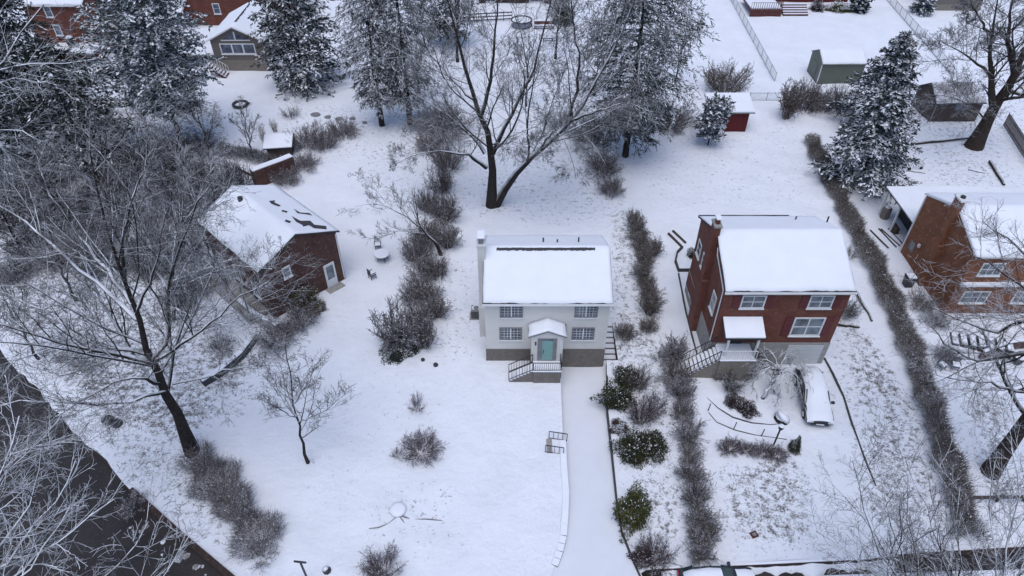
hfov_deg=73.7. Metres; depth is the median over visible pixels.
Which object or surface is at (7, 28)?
dark fir
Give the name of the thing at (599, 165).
brushy shrub
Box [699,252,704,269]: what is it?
window
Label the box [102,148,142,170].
thicket shrub
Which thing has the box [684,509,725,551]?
hedge shrub
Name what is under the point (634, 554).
bronze bush
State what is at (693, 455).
hedge shrub
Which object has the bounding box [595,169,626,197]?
brushy shrub
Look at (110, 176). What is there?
thicket shrub
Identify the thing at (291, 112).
border shrub
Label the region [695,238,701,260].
window
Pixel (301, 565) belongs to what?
clothesline post
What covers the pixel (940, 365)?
garden chair
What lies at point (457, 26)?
bare tree
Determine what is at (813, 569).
snow bank
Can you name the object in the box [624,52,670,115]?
bare tree
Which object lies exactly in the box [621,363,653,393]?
twiggy bush
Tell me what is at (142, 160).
thicket shrub
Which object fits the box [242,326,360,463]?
bare tree
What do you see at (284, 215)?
brown brick house
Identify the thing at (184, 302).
thicket shrub
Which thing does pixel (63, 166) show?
thicket shrub
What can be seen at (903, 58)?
spruce
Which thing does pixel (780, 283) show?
red brick house
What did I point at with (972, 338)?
stone steps
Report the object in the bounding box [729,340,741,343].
door
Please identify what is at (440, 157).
hedgerow shrub
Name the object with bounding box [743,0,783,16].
red deck
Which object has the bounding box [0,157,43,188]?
thicket shrub
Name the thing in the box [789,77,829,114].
bush
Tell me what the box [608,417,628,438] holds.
snowy groundcover
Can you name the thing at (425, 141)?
hedgerow shrub
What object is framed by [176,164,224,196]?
thicket shrub
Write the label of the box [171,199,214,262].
thicket tree
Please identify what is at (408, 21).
bare tree
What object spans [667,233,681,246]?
timber
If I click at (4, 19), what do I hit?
dark fir
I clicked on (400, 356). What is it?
evergreen
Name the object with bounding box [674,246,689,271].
patio wall
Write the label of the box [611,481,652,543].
green bush
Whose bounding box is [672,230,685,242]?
timber
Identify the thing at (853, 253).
side shrub
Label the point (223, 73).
deck stairs
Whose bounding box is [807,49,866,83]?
olive shed
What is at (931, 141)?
fallen log
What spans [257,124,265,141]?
grass clump
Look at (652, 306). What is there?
hedge shrub
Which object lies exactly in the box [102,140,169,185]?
thicket shrub
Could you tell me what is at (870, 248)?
clipped hedge
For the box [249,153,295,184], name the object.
brick wall
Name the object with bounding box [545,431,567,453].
handrail
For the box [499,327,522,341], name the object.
window
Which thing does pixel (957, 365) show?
garden chair
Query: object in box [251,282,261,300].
window
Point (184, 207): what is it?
thicket shrub
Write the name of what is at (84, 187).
thicket shrub
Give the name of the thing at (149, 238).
thicket shrub
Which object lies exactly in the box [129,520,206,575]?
snow rubble
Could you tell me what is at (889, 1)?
chain link fence
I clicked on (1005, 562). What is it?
street tree
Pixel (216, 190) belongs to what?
thicket shrub
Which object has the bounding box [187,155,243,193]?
thicket shrub
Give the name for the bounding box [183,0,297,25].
red house
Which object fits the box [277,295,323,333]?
garden shrub
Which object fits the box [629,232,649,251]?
hedge shrub
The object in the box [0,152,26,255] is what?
thicket tree
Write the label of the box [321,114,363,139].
border shrub
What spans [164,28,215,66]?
snowy deck
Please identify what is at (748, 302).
window
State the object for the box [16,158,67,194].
thicket shrub
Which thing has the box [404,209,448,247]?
hedgerow shrub
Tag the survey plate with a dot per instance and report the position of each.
(753, 534)
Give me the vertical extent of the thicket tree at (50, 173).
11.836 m
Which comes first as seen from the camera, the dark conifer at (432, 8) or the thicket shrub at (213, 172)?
the thicket shrub at (213, 172)
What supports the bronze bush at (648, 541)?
on the ground
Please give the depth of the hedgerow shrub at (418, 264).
60.57 m
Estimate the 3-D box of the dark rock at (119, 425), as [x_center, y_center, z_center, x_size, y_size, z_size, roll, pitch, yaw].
[-28.397,9.662,49.048,0.684,0.620,0.699,-15,44,-16]
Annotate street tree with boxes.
[795,400,958,575]
[846,418,984,575]
[920,387,1023,575]
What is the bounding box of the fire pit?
[232,100,249,108]
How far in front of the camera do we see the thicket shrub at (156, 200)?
67.67 m
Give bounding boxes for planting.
[807,0,825,11]
[823,0,852,13]
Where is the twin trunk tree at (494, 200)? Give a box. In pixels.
[365,0,702,208]
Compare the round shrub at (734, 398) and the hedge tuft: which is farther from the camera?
the hedge tuft
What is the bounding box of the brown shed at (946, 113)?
[913,81,986,121]
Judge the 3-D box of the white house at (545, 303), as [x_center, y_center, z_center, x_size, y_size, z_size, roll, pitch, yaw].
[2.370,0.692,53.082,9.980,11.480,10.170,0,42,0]
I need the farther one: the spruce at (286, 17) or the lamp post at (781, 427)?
the spruce at (286, 17)
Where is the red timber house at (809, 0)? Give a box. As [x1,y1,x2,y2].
[776,0,847,1]
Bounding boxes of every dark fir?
[0,0,61,126]
[0,0,85,120]
[0,37,144,178]
[0,40,67,179]
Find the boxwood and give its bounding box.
[686,247,693,259]
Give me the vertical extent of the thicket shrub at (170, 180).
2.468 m
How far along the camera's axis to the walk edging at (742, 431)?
48.66 m
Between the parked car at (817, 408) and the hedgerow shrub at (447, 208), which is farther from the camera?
the hedgerow shrub at (447, 208)
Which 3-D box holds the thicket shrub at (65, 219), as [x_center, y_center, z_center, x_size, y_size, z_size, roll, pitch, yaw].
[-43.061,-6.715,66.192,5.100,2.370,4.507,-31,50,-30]
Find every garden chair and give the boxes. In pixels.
[367,269,376,279]
[374,239,380,249]
[936,356,947,371]
[950,357,961,370]
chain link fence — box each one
[731,0,776,81]
[750,92,800,100]
[887,0,954,74]
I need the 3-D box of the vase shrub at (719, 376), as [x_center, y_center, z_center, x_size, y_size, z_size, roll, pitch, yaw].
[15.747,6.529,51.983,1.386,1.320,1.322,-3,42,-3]
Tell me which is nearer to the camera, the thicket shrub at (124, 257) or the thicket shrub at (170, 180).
the thicket shrub at (124, 257)
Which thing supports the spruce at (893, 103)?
on the ground
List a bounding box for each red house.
[19,0,124,58]
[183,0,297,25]
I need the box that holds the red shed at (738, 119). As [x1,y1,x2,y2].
[704,93,754,131]
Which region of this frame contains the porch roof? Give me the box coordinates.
[151,0,186,23]
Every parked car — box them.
[677,561,754,575]
[794,366,834,425]
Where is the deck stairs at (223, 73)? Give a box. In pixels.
[203,54,229,77]
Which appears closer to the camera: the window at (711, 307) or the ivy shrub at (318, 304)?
the window at (711, 307)
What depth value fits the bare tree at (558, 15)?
92.70 m
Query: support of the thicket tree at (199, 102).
on the ground
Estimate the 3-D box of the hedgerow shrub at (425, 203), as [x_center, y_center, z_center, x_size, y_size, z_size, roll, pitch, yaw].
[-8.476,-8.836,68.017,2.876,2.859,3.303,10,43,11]
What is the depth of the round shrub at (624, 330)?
55.13 m
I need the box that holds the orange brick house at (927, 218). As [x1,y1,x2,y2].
[878,186,1023,313]
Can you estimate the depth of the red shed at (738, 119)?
80.27 m
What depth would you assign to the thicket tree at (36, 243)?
54.66 m
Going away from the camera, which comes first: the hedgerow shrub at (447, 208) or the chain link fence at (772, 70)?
the hedgerow shrub at (447, 208)
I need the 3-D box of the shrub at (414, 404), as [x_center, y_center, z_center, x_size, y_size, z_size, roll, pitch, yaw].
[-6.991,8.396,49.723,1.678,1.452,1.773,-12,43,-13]
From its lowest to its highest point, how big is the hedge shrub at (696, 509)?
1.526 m
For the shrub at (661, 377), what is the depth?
51.80 m
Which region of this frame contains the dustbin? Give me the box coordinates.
[902,273,917,287]
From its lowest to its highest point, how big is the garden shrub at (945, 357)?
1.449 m
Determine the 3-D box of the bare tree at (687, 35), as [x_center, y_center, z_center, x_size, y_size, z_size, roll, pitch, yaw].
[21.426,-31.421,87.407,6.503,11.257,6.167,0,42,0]
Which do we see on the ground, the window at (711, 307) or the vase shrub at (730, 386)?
the vase shrub at (730, 386)
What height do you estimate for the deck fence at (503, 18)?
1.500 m
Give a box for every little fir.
[848,0,872,13]
[908,0,937,16]
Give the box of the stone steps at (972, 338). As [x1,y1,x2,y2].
[950,332,1013,358]
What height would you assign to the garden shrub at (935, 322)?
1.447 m
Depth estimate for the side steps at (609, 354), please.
55.44 m
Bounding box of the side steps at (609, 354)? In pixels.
[603,322,615,364]
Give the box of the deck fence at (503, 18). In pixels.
[462,11,511,20]
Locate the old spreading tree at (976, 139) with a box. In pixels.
[906,0,1023,150]
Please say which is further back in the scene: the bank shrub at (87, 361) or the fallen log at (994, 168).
the fallen log at (994, 168)
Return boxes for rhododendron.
[589,377,637,412]
[607,427,654,470]
[613,363,637,391]
[635,429,670,463]
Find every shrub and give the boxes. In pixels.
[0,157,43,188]
[0,169,47,209]
[0,195,32,231]
[0,201,70,240]
[0,219,52,260]
[0,250,39,285]
[7,183,64,225]
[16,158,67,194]
[27,233,86,272]
[33,222,120,270]
[36,154,85,183]
[41,199,89,234]
[51,188,103,222]
[54,330,128,371]
[60,175,96,203]
[66,238,110,279]
[69,203,120,241]
[74,145,118,175]
[81,156,137,184]
[82,163,140,194]
[82,174,144,212]
[91,126,131,153]
[96,238,149,273]
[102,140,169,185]
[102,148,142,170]
[105,193,153,230]
[114,489,152,518]
[120,173,169,199]
[124,218,172,263]
[125,145,170,178]
[125,239,179,281]
[138,150,188,177]
[143,188,188,222]
[144,130,203,157]
[153,169,187,193]
[155,271,197,307]
[157,188,209,234]
[162,216,205,262]
[164,150,199,176]
[168,128,219,157]
[171,183,218,209]
[175,253,227,300]
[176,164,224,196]
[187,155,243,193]
[196,176,230,206]
[196,330,235,356]
[213,155,254,189]
[242,530,279,574]
[249,314,297,354]
[269,164,304,187]
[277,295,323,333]
[278,104,301,119]
[282,119,329,151]
[283,76,318,92]
[290,284,319,313]
[292,150,322,174]
[304,123,341,150]
[309,299,328,314]
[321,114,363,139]
[353,540,408,575]
[366,295,435,357]
[388,445,403,457]
[395,273,432,309]
[395,426,449,467]
[397,230,433,263]
[399,296,433,324]
[400,102,479,143]
[401,253,439,283]
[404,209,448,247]
[407,305,443,349]
[407,391,427,413]
[410,275,445,304]
[411,185,438,215]
[412,126,446,155]
[418,290,457,318]
[422,164,456,195]
[422,248,451,280]
[425,190,464,225]
[428,134,467,170]
[429,221,465,250]
[542,101,579,133]
[563,108,615,145]
[582,148,626,178]
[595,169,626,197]
[613,320,637,343]
[623,211,646,231]
[623,224,653,241]
[625,204,643,223]
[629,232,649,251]
[630,259,653,276]
[633,241,654,259]
[633,245,658,267]
[633,270,657,290]
[633,285,667,316]
[638,276,660,300]
[639,313,659,334]
[641,282,666,305]
[642,385,669,414]
[647,97,702,134]
[649,347,666,361]
[653,371,671,386]
[657,331,690,367]
[658,349,695,383]
[662,367,700,409]
[665,393,700,427]
[668,414,710,450]
[672,454,715,484]
[677,440,706,465]
[679,471,716,510]
[680,526,724,569]
[681,496,724,535]
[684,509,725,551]
[712,371,726,382]
[714,433,742,457]
[720,367,750,396]
[723,392,746,409]
[736,399,761,418]
[736,440,761,460]
[740,361,761,382]
[749,439,775,461]
[754,353,775,372]
[763,441,790,465]
[775,76,808,119]
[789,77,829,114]
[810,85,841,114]
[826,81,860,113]
[841,296,864,321]
[847,244,862,258]
[906,284,939,312]
[921,303,955,330]
[932,339,961,364]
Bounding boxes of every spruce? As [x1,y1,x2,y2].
[244,0,352,101]
[808,85,924,205]
[824,30,922,131]
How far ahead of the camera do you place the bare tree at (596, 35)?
83.28 m
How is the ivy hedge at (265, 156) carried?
on the ground
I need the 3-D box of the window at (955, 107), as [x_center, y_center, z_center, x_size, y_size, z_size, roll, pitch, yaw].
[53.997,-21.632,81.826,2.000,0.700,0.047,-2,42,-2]
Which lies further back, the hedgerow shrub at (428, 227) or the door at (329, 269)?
the hedgerow shrub at (428, 227)
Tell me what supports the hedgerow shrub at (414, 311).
on the ground
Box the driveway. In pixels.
[552,364,641,575]
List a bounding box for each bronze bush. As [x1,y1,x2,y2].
[626,530,682,575]
[626,545,655,569]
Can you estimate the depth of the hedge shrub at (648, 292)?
57.69 m
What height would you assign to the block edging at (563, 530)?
1.180 m
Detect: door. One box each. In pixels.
[323,261,337,287]
[542,341,552,359]
[724,116,735,130]
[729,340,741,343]
[782,345,823,363]
[809,59,817,77]
[915,95,928,115]
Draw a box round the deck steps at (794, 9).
[781,3,807,15]
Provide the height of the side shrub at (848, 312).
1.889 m
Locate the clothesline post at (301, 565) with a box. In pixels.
[293,560,306,575]
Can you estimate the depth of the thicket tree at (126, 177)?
59.36 m
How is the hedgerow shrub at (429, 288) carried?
on the ground
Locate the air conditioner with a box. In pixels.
[469,304,478,319]
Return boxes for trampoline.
[511,15,532,28]
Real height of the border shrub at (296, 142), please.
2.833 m
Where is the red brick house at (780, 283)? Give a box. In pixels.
[681,214,857,380]
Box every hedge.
[169,436,289,564]
[215,141,280,163]
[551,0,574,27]
[802,131,991,542]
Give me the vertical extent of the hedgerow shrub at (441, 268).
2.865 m
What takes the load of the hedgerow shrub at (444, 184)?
on the ground
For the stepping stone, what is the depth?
84.05 m
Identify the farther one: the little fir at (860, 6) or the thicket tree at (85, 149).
the little fir at (860, 6)
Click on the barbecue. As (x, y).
(70, 40)
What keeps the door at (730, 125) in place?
in the red shed at (738, 119)
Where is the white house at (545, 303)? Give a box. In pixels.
[476,230,613,382]
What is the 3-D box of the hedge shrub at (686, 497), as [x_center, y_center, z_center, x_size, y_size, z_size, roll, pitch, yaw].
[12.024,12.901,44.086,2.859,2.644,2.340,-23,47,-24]
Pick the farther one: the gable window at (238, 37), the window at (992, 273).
the gable window at (238, 37)
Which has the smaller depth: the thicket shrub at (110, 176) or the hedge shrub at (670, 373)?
the hedge shrub at (670, 373)
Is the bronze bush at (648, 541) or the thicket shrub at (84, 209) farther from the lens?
the thicket shrub at (84, 209)
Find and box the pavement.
[822,569,1023,575]
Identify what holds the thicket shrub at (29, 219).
on the ground
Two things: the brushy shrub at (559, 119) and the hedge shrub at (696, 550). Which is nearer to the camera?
the hedge shrub at (696, 550)
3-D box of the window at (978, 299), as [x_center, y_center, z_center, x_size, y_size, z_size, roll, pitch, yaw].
[38.300,0.809,56.542,2.320,1.390,0.150,0,42,0]
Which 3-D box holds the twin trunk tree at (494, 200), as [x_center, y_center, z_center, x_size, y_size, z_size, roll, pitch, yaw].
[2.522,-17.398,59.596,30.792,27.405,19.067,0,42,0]
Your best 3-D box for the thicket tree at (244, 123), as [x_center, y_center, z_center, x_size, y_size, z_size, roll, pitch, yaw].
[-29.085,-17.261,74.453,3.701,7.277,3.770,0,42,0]
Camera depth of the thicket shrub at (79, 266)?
60.81 m
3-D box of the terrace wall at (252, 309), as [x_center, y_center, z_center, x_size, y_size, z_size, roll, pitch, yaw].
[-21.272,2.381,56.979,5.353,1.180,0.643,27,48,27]
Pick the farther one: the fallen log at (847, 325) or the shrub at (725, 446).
the fallen log at (847, 325)
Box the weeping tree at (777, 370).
[743,343,816,406]
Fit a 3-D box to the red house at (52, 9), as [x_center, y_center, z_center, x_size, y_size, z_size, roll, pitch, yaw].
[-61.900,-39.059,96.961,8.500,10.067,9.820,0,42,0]
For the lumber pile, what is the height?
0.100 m
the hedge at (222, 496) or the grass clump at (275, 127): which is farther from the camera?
the grass clump at (275, 127)
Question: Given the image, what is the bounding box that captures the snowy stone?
[323,566,330,574]
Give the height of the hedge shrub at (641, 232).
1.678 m
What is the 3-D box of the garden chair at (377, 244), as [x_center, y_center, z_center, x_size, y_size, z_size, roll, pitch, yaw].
[-12.630,-4.145,64.133,0.630,1.040,0.570,-8,42,-9]
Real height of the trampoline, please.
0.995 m
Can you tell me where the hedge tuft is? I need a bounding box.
[647,234,665,255]
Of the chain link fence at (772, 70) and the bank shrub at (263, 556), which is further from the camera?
the chain link fence at (772, 70)
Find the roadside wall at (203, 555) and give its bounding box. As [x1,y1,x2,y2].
[128,487,234,575]
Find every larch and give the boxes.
[325,0,411,126]
[353,0,446,124]
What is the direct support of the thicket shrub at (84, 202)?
on the ground
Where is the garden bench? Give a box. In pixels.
[534,21,553,26]
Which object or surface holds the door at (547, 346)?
in the white house at (545, 303)
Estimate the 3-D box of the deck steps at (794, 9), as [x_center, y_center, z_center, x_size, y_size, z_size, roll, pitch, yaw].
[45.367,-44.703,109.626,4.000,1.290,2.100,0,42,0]
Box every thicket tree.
[0,111,74,212]
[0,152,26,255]
[0,171,81,301]
[0,264,41,359]
[44,76,115,206]
[74,152,156,252]
[99,77,165,184]
[150,103,211,182]
[165,65,221,160]
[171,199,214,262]
[224,95,264,153]
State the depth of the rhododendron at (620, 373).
51.59 m
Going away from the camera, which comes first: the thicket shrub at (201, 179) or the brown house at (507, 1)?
the thicket shrub at (201, 179)
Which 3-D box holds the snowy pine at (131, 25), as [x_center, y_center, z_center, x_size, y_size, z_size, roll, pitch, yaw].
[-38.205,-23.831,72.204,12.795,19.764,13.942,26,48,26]
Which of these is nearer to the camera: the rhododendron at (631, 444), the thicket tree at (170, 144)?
the rhododendron at (631, 444)
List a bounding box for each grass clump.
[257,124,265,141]
[268,118,277,132]
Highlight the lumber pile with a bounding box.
[870,228,901,247]
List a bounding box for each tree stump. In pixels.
[369,501,441,528]
[774,409,789,424]
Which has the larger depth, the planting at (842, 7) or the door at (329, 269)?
the planting at (842, 7)
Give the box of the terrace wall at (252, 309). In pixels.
[235,297,280,333]
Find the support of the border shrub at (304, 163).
on the ground
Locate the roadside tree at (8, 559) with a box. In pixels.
[0,371,212,575]
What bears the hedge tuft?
on the ground
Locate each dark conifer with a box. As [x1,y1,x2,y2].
[416,0,479,45]
[567,0,719,158]
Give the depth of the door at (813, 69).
91.61 m
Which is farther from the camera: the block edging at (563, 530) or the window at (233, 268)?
the window at (233, 268)
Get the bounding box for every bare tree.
[0,22,324,476]
[95,100,292,332]
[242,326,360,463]
[387,0,442,86]
[442,0,469,61]
[507,30,545,106]
[533,0,587,58]
[574,5,620,73]
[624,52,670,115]
[659,1,708,82]
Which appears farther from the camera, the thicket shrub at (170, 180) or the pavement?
the thicket shrub at (170, 180)
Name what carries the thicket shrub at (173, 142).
on the ground
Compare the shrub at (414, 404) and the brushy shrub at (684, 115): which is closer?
the shrub at (414, 404)
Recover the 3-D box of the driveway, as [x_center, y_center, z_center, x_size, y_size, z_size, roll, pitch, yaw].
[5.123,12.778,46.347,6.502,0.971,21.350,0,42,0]
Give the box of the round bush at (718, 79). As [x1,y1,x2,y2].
[696,57,754,92]
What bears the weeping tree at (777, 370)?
on the ground
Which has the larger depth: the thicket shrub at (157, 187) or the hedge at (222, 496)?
the thicket shrub at (157, 187)
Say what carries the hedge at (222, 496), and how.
on the ground
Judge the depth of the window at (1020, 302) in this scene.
56.72 m
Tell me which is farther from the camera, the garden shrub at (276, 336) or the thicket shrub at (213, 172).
the thicket shrub at (213, 172)
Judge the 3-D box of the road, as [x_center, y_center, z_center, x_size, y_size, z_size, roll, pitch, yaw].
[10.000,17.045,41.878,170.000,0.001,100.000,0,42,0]
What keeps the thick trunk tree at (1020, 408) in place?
on the ground
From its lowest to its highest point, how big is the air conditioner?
1.068 m
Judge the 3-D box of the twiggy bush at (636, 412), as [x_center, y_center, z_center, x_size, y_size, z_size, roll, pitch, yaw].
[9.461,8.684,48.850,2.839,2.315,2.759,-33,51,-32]
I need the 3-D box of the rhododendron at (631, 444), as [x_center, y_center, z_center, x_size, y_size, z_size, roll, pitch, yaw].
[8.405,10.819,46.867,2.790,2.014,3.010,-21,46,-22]
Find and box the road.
[0,350,1023,575]
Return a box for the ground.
[0,0,1023,575]
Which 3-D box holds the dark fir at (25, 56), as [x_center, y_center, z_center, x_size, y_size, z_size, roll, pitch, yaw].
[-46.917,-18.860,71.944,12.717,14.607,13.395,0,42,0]
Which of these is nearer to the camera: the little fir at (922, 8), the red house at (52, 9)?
the red house at (52, 9)
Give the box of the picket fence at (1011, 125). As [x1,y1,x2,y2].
[1003,113,1023,157]
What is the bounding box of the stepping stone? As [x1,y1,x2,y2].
[310,112,319,116]
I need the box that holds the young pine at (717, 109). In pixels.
[692,92,736,144]
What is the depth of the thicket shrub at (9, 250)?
63.43 m
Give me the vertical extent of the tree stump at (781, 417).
0.881 m
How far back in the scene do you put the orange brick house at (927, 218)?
56.95 m
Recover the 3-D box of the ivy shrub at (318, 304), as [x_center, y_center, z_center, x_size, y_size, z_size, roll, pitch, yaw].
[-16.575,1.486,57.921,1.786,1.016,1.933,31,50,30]
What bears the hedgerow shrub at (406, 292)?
on the ground
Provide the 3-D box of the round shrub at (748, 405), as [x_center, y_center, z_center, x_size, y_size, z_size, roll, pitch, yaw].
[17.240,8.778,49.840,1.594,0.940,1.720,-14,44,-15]
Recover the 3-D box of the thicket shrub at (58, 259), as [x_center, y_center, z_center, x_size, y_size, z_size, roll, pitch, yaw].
[-41.273,-3.254,62.251,4.830,2.245,5.202,1,42,1]
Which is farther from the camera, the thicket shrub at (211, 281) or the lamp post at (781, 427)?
the thicket shrub at (211, 281)
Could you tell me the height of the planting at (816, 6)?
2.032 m
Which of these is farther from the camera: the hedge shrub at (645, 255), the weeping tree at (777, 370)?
the hedge shrub at (645, 255)
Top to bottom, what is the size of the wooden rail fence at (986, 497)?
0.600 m
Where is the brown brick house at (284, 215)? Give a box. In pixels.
[198,185,345,324]
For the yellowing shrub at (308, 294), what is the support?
on the ground
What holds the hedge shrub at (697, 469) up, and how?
on the ground
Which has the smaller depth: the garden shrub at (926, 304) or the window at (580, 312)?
the window at (580, 312)
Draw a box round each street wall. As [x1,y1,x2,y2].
[653,557,873,573]
[894,547,1023,563]
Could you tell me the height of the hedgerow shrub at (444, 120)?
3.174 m
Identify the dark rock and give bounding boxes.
[101,415,112,425]
[111,418,122,427]
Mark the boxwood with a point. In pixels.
(690, 254)
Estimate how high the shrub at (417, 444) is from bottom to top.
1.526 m
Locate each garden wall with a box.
[200,332,258,386]
[978,338,1023,357]
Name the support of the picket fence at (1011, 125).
on the ground
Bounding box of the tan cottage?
[206,0,282,70]
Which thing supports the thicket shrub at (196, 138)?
on the ground
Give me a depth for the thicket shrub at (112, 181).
68.34 m
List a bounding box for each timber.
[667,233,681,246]
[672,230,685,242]
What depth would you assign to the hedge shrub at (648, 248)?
62.93 m
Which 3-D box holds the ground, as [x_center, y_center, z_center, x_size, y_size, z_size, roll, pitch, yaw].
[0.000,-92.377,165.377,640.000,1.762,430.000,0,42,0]
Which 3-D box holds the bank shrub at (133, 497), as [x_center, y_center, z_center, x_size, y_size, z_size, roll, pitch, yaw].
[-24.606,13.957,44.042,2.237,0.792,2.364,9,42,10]
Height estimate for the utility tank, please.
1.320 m
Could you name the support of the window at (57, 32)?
in the red house at (52, 9)
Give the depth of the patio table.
62.54 m
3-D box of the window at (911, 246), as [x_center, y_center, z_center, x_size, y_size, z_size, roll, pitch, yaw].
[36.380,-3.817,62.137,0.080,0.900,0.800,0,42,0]
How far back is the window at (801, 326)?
50.90 m
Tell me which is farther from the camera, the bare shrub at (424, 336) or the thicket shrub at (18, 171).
the thicket shrub at (18, 171)
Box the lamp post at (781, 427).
[772,424,784,445]
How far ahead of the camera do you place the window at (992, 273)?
54.64 m
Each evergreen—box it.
[377,335,420,365]
[788,435,801,456]
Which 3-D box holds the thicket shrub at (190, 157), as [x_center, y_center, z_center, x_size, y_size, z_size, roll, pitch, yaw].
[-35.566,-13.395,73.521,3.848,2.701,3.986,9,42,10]
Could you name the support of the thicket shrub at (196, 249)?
on the ground
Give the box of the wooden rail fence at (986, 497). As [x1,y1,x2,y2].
[973,495,1023,501]
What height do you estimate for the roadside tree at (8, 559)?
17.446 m
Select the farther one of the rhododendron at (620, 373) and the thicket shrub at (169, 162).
the thicket shrub at (169, 162)
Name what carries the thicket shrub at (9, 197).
on the ground
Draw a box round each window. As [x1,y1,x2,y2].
[43,7,54,17]
[52,25,63,35]
[211,3,221,14]
[219,43,256,54]
[222,33,233,39]
[233,268,243,282]
[234,33,247,39]
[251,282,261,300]
[281,265,293,280]
[499,307,523,318]
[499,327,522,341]
[570,327,594,341]
[573,307,597,318]
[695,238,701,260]
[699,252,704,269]
[708,289,716,315]
[738,295,767,309]
[787,317,826,336]
[805,295,835,309]
[908,239,915,252]
[954,104,971,109]
[958,291,991,304]
[975,263,1006,276]
[1010,291,1023,304]
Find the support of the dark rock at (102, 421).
on the ground
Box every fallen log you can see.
[838,322,859,327]
[857,291,872,320]
[910,137,968,144]
[988,160,1004,185]
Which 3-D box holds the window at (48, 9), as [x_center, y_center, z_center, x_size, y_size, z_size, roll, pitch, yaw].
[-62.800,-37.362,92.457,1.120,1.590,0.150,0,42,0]
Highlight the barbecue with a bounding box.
[65,35,75,47]
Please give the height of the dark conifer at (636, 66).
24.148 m
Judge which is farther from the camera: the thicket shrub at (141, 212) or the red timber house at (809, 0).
the red timber house at (809, 0)
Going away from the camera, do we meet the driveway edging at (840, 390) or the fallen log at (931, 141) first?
the driveway edging at (840, 390)
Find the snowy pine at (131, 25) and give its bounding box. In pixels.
[69,0,227,138]
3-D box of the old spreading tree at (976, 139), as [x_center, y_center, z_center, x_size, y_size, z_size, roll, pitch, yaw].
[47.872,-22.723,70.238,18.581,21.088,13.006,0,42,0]
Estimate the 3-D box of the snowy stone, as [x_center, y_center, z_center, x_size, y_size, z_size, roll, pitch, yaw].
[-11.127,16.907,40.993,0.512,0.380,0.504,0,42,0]
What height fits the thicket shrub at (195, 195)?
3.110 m
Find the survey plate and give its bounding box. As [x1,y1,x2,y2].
[749,530,758,538]
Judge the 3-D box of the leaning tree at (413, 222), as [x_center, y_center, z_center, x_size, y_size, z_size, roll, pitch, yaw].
[-10.752,-5.699,59.960,8.617,9.303,4.720,0,42,0]
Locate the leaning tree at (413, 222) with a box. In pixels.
[336,167,442,255]
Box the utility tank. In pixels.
[879,206,892,219]
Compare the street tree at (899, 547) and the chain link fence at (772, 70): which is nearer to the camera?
the street tree at (899, 547)
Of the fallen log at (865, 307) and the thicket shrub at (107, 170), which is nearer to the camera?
the fallen log at (865, 307)
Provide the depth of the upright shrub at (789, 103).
81.70 m
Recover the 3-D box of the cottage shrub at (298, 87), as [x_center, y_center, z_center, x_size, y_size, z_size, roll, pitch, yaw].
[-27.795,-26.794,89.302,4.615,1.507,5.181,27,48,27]
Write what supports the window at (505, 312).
in the white house at (545, 303)
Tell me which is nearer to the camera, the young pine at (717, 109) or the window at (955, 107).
the young pine at (717, 109)
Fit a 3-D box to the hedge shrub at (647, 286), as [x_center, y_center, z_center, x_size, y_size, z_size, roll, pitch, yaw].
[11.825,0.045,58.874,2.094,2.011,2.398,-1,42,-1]
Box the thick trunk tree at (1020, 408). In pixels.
[888,193,1023,479]
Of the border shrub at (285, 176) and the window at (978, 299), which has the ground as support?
the border shrub at (285, 176)
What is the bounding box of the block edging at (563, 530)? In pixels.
[551,440,568,566]
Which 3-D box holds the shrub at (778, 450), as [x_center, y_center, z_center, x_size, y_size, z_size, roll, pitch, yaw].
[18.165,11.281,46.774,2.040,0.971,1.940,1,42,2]
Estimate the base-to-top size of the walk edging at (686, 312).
0.360 m
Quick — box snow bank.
[662,560,893,575]
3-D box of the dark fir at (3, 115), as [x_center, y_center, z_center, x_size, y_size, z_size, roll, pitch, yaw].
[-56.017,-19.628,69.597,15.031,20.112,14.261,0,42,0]
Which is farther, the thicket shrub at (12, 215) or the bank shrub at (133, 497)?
the thicket shrub at (12, 215)
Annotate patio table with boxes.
[374,248,389,260]
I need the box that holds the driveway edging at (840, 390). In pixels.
[824,358,876,485]
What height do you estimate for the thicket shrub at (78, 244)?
2.501 m
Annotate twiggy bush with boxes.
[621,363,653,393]
[624,391,663,426]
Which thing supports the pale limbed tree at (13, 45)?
on the ground
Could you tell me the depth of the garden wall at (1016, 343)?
54.12 m
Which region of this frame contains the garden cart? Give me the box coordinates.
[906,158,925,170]
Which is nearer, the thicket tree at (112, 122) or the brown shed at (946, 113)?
the thicket tree at (112, 122)
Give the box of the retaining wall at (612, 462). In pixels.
[606,376,640,575]
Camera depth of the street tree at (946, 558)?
34.78 m
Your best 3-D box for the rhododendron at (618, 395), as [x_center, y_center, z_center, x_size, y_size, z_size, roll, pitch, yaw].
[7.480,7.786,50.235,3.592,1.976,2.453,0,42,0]
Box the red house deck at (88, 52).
[53,43,101,68]
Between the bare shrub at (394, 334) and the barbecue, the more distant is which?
the barbecue
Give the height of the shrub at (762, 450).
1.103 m
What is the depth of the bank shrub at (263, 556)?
41.44 m
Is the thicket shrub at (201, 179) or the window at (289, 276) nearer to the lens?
the window at (289, 276)
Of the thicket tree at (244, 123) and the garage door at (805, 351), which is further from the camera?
the thicket tree at (244, 123)
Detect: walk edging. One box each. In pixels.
[678,273,697,354]
[708,412,786,439]
[710,400,778,424]
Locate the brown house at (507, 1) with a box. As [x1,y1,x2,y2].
[479,0,547,3]
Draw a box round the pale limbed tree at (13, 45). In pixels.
[0,0,108,194]
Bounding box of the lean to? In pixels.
[263,132,293,157]

